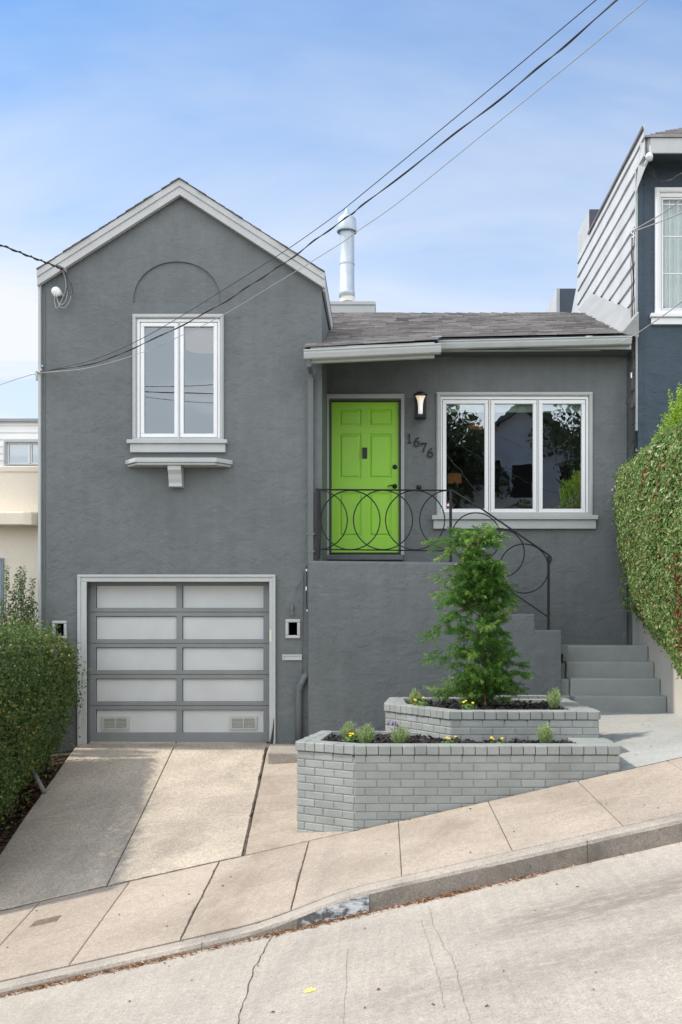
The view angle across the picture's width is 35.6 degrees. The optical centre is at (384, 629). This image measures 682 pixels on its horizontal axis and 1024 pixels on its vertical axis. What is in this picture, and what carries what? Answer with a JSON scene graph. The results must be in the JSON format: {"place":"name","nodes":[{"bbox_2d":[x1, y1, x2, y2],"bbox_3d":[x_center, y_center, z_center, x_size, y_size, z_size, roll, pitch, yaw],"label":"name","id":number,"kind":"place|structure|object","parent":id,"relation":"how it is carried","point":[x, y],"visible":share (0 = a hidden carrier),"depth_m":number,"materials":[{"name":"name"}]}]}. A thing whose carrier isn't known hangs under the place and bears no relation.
{"place":"outdoors","nodes":[
{"label":"outdoors","id":0,"kind":"place"},
{"bbox_2d":[0,741,72,850],"bbox_3d":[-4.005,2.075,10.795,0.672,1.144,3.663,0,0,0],"label":"leaf litter","id":1,"kind":"object","parent":0,"point":[32,801],"visible":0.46,"depth_m":11.46,"materials":[{"name":"plant"}]},
{"bbox_2d":[0,563,39,745],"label":"shrub","id":2,"kind":"object","parent":1,"relation":"on","point":[22,603],"visible":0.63,"depth_m":12.68,"materials":[{"name":"green plant"}]},
{"bbox_2d":[0,613,92,834],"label":"hedge","id":3,"kind":"object","parent":1,"relation":"on","point":[34,689],"visible":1,"depth_m":11.07,"materials":[{"name":"green plant"}]},
{"bbox_2d":[0,742,267,909],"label":"driveway","id":4,"kind":"structure","parent":0,"point":[96,818],"depth_m":10.54,"materials":[{"name":"beige concrete"}]},
{"bbox_2d":[30,768,46,793],"bbox_3d":[-3.683,1.611,11.275,0.273,0.260,0.051,0,0,39],"label":"pipe stub","id":5,"kind":"object","parent":4,"relation":"on","point":[42,787],"visible":0.72,"depth_m":11.24,"materials":[{"name":"grey metal"}]},
{"bbox_2d":[242,746,352,855],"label":"path","id":6,"kind":"structure","parent":0,"point":[273,820],"depth_m":10.02,"materials":[{"name":"concrete"}]},
{"bbox_2d":[268,744,296,763],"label":"concrete block","id":7,"kind":"structure","parent":6,"relation":"on","point":[281,753],"depth_m":12.00,"materials":[{"name":"beige concrete"}]},
{"bbox_2d":[0,842,681,1023],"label":"road","id":8,"kind":"structure","parent":0,"point":[615,923],"depth_m":5.82,"materials":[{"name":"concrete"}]},
{"bbox_2d":[0,841,677,997],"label":"leaf litter","id":9,"kind":"object","parent":8,"relation":"on","point":[141,963],"visible":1,"depth_m":7.03,"materials":[{"name":"brown plant"}]},
{"bbox_2d":[0,813,681,994],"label":"kerb","id":10,"kind":"structure","parent":8,"relation":"on","point":[606,844],"depth_m":7.08,"materials":[{"name":"concrete"}]},
{"bbox_2d":[0,758,681,981],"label":"sidewalk","id":11,"kind":"structure","parent":0,"point":[94,925],"depth_m":7.98,"materials":[{"name":"concrete"}]},
{"bbox_2d":[29,915,61,927],"bbox_3d":[-2.670,2.305,8.350,0.220,0.081,0.140,0,0,0],"label":"meter cover","id":12,"kind":"object","parent":11,"relation":"on","point":[45,921],"visible":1,"depth_m":8.34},
{"bbox_2d":[7,724,658,1011],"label":"leaf crumbs","id":13,"kind":"object","parent":11,"relation":"on","point":[378,988],"visible":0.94,"depth_m":6.52,"materials":[{"name":"brown plant"}]},
{"bbox_2d":[0,0,681,417],"label":"sky","id":14,"kind":"structure","parent":0,"point":[283,113],"materials":[{"name":"blue"}]},
{"bbox_2d":[581,712,681,779],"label":"walkway","id":15,"kind":"structure","parent":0,"point":[636,739],"depth_m":10.38,"materials":[{"name":"grey concrete"}]},
{"bbox_2d":[607,382,681,678],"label":"hedge","id":16,"kind":"object","parent":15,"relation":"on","point":[649,533],"visible":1,"depth_m":11.79,"materials":[{"name":"green plant"}]},
{"bbox_2d":[619,757,681,771],"bbox_3d":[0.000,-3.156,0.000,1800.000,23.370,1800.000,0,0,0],"label":"ground","id":17,"kind":"structure","parent":0,"point":[650,764],"depth_m":11.76,"materials":[{"name":"grey concrete"}]},
{"bbox_2d":[0,466,37,737],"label":"neighbour house","id":18,"kind":"structure","parent":17,"relation":"on","point":[18,516],"depth_m":13.35,"materials":[{"name":"beige paint"}]},
{"bbox_2d":[0,558,3,616],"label":"window","id":19,"kind":"structure","parent":18,"relation":"in","point":[1,559],"depth_m":13.31,"materials":[{"name":"white"}]},
{"bbox_2d":[0,418,37,465],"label":"neighbour house","id":20,"kind":"structure","parent":17,"relation":"on","point":[18,441],"depth_m":18.96,"materials":[{"name":"white"}]},
{"bbox_2d":[3,440,37,465],"bbox_3d":[-6.331,-3.144,18.934,0.904,0.447,0.132,0,0,0],"label":"window","id":21,"kind":"structure","parent":20,"relation":"in","point":[15,452],"depth_m":18.96,"materials":[{"name":"white plastic"}]},
{"bbox_2d":[36,177,639,751],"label":"house","id":22,"kind":"structure","parent":17,"relation":"on","point":[190,589],"depth_m":12.90,"materials":[{"name":"grey paint"}]},
{"bbox_2d":[0,244,61,269],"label":"drop cable","id":23,"kind":"object","parent":22,"relation":"attached to","point":[26,255],"visible":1,"depth_m":12.08,"materials":[{"name":"rubber"}]},
{"bbox_2d":[30,365,43,380],"bbox_3d":[-4.223,-3.109,12.868,0.168,0.191,0.080,0,0,0],"label":"cable hook","id":24,"kind":"object","parent":22,"relation":"attached to","point":[40,369],"visible":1,"depth_m":12.86,"materials":[{"name":"grey metal"}]},
{"bbox_2d":[40,0,646,372],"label":"overhead cable","id":25,"kind":"object","parent":24,"relation":"attached to","point":[400,200],"visible":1,"depth_m":8.54,"materials":[{"name":"black rubber"}]},
{"bbox_2d":[51,265,72,308],"bbox_3d":[-3.895,-4.137,12.837,0.262,0.521,0.147,0,0,0],"label":"weatherhead","id":26,"kind":"object","parent":22,"relation":"attached to","point":[56,292],"visible":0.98,"depth_m":12.81,"materials":[{"name":"white plastic"}]},
{"bbox_2d":[127,314,227,452],"bbox_3d":[-2.512,-2.985,12.893,1.212,1.679,0.155,0,0,0],"label":"window","id":27,"kind":"structure","parent":22,"relation":"in","point":[178,442],"depth_m":12.89,"materials":[{"name":"white plastic"}]},
{"bbox_2d":[90,582,268,742],"bbox_3d":[-2.533,0.407,13.060,2.300,2.016,0.080,0,0,0],"label":"garage door","id":28,"kind":"structure","parent":22,"relation":"in","point":[175,662],"depth_m":13.07,"materials":[{"name":"paint"}]},
{"bbox_2d":[185,330,213,353],"bbox_3d":[-2.467,-3.904,14.400,0.470,0.210,0.470,0,0,0],"label":"ceiling lamp","id":29,"kind":"object","parent":22,"relation":"hanging from","point":[200,341],"visible":0.86,"depth_m":14.21,"materials":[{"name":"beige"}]},
{"bbox_2d":[40,0,595,371],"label":"overhead cable","id":30,"kind":"object","parent":22,"relation":"attached to","point":[367,189],"visible":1,"depth_m":9.21,"materials":[{"name":"rubber"}]},
{"bbox_2d":[41,0,617,371],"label":"overhead cable","id":31,"kind":"object","parent":22,"relation":"attached to","point":[508,92],"visible":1,"depth_m":9.02,"materials":[{"name":"rubber"}]},
{"bbox_2d":[331,402,398,551],"bbox_3d":[-0.262,-2.021,14.131,0.898,2.015,0.108,0,0,0],"label":"front door","id":32,"kind":"structure","parent":22,"relation":"in","point":[364,435],"depth_m":14.15,"materials":[{"name":"green wood"}]},
{"bbox_2d":[407,434,432,457],"bbox_3d":[0.472,-2.439,14.087,0.341,0.315,0.020,0,0,0],"label":"house number","id":33,"kind":"object","parent":22,"relation":"attached to","point":[428,452],"visible":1,"depth_m":14.08,"materials":[{"name":"black metal"}]},
{"bbox_2d":[414,391,426,418],"bbox_3d":[0.471,-2.960,14.000,0.183,0.358,0.203,0,0,0],"label":"wall lamp","id":34,"kind":"object","parent":22,"relation":"attached to","point":[420,405],"visible":1,"depth_m":13.96,"materials":[{"name":"black metal"}]},
{"bbox_2d":[315,488,551,629],"bbox_3d":[0.595,-0.849,12.850,2.868,1.711,0.034,0,0,0],"label":"railing","id":35,"kind":"object","parent":22,"relation":"on","point":[318,544],"visible":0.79,"depth_m":12.84,"materials":[{"name":"black metal"}]},
{"bbox_2d":[448,473,461,508],"bbox_3d":[1.053,-1.731,16.000,0.210,1.221,0.210,0,0,0],"label":"drum lamp","id":36,"kind":"object","parent":22,"relation":"in","point":[454,478],"visible":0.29,"depth_m":15.92,"materials":[{"name":"brown"}]},
{"bbox_2d":[432,392,597,528],"bbox_3d":[1.722,-2.239,14.099,2.196,1.814,0.167,0,0,0],"label":"window","id":37,"kind":"structure","parent":22,"relation":"in","point":[537,517],"depth_m":14.09,"materials":[{"name":"white plastic"}]},
{"bbox_2d":[295,730,620,832],"bbox_3d":[0.609,1.704,9.619,2.782,1.491,1.360,0,0,0],"label":"brick planter","id":38,"kind":"object","parent":17,"relation":"on","point":[381,778],"visible":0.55,"depth_m":8.96,"materials":[{"name":"grey brick"}]},
{"bbox_2d":[339,719,357,740],"bbox_3d":[-0.331,0.931,9.751,0.185,0.214,0.155,0,0,0],"label":"lavender","id":39,"kind":"object","parent":38,"relation":"in","point":[346,731],"visible":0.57,"depth_m":9.73,"materials":[{"name":"green plant"}]},
{"bbox_2d":[341,733,357,742],"bbox_3d":[-0.312,0.973,9.502,0.171,0.098,0.157,0,0,0],"label":"daisy","id":40,"kind":"object","parent":38,"relation":"in","point":[351,738],"visible":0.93,"depth_m":9.47,"materials":[{"name":"green plant"}]},
{"bbox_2d":[355,721,374,742],"bbox_3d":[-0.172,0.909,9.352,0.191,0.210,0.173,0,0,0],"label":"lavender","id":41,"kind":"object","parent":38,"relation":"in","point":[367,735],"visible":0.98,"depth_m":9.33,"materials":[{"name":"green plant"}]},
{"bbox_2d":[387,721,411,742],"bbox_3d":[0.136,0.912,9.356,0.193,0.207,0.168,0,0,24],"label":"lavender","id":42,"kind":"object","parent":38,"relation":"in","point":[402,736],"visible":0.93,"depth_m":9.33,"materials":[{"name":"green plant"}]},
{"bbox_2d":[441,736,457,742],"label":"daisy","id":43,"kind":"object","parent":38,"relation":"in","point":[449,740],"visible":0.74,"depth_m":9.29,"materials":[{"name":"green plant"}]},
{"bbox_2d":[490,736,506,742],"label":"daisy","id":44,"kind":"object","parent":38,"relation":"in","point":[491,737],"visible":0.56,"depth_m":9.31,"materials":[{"name":"yellow plant"}]},
{"bbox_2d":[536,722,555,742],"bbox_3d":[1.406,0.908,9.328,0.174,0.205,0.144,0,0,-25],"label":"lavender","id":45,"kind":"object","parent":38,"relation":"in","point":[545,736],"visible":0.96,"depth_m":9.30,"materials":[{"name":"green plant"}]},
{"bbox_2d":[384,695,600,742],"bbox_3d":[0.979,1.256,10.635,1.974,1.088,2.001,0,0,0],"label":"brick planter","id":46,"kind":"object","parent":17,"relation":"on","point":[521,717],"visible":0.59,"depth_m":9.66,"materials":[{"name":"grey brick"}]},
{"bbox_2d":[406,688,422,703],"bbox_3d":[0.301,0.666,10.600,0.178,0.185,0.135,0,0,0],"label":"lavender","id":47,"kind":"object","parent":46,"relation":"in","point":[415,695],"visible":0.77,"depth_m":10.58,"materials":[{"name":"green plant"}]},
{"bbox_2d":[412,697,427,705],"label":"daisy","id":48,"kind":"object","parent":46,"relation":"on","point":[422,702],"visible":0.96,"depth_m":10.33,"materials":[{"name":"green plant"}]},
{"bbox_2d":[462,700,476,709],"bbox_3d":[0.803,0.720,10.046,0.147,0.101,0.161,0,0,-42],"label":"daisy","id":49,"kind":"object","parent":46,"relation":"in","point":[470,707],"visible":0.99,"depth_m":10.03,"materials":[{"name":"green plant"}]},
{"bbox_2d":[415,521,534,706],"bbox_3d":[0.976,-0.102,10.556,1.044,1.959,0.983,0,0,32],"label":"conifer","id":50,"kind":"object","parent":46,"relation":"in","point":[482,583],"visible":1,"depth_m":10.47,"materials":[{"name":"green plant"}]},
{"bbox_2d":[545,687,562,707],"bbox_3d":[1.613,0.646,10.100,0.186,0.210,0.156,0,0,0],"label":"lavender","id":51,"kind":"object","parent":46,"relation":"on","point":[554,701],"visible":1,"depth_m":10.08,"materials":[{"name":"green plant"}]},
{"bbox_2d":[546,645,666,711],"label":"stairs","id":52,"kind":"structure","parent":17,"relation":"on","point":[611,678],"depth_m":12.86,"materials":[{"name":"grey paint"}]},
{"bbox_2d":[546,125,681,455],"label":"neighbour house","id":53,"kind":"structure","parent":17,"relation":"on","point":[635,197],"depth_m":13.90,"materials":[{"name":"blue paint"}]},
{"bbox_2d":[626,228,635,458],"bbox_3d":[3.208,-3.669,13.829,0.123,3.110,0.037,0,0,0],"label":"cable bundle","id":54,"kind":"object","parent":53,"relation":"attached to","point":[632,403],"visible":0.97,"depth_m":13.84,"materials":[{"name":"rubber"}]},
{"bbox_2d":[616,301,681,342],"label":"drop cable","id":55,"kind":"object","parent":53,"relation":"attached to","point":[651,323],"visible":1,"depth_m":13.31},
{"bbox_2d":[643,152,666,184],"bbox_3d":[3.358,-5.894,13.614,0.349,0.327,0.452,0,0,39],"label":"weatherhead","id":56,"kind":"object","parent":53,"relation":"attached to","point":[649,157],"visible":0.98,"depth_m":13.56,"materials":[{"name":"white plastic"}]},
{"bbox_2d":[658,173,681,182],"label":"drop cable","id":57,"kind":"object","parent":56,"relation":"attached to","point":[669,179],"visible":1,"depth_m":13.16,"materials":[{"name":"rubber"}]},
{"bbox_2d":[635,199,681,229],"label":"drop cable","id":58,"kind":"object","parent":53,"relation":"attached to","point":[658,215],"visible":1,"depth_m":13.34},
{"bbox_2d":[635,213,681,230],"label":"drop cable","id":59,"kind":"object","parent":53,"relation":"attached to","point":[658,222],"visible":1,"depth_m":13.28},
{"bbox_2d":[650,187,681,324],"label":"window","id":60,"kind":"structure","parent":53,"relation":"in","point":[668,233],"depth_m":13.93,"materials":[{"name":"white plastic"}]},
{"bbox_2d":[640,595,681,714],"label":"retaining wall","id":61,"kind":"structure","parent":17,"relation":"on","point":[670,683],"depth_m":12.59,"materials":[{"name":"beige concrete"}]}
]}

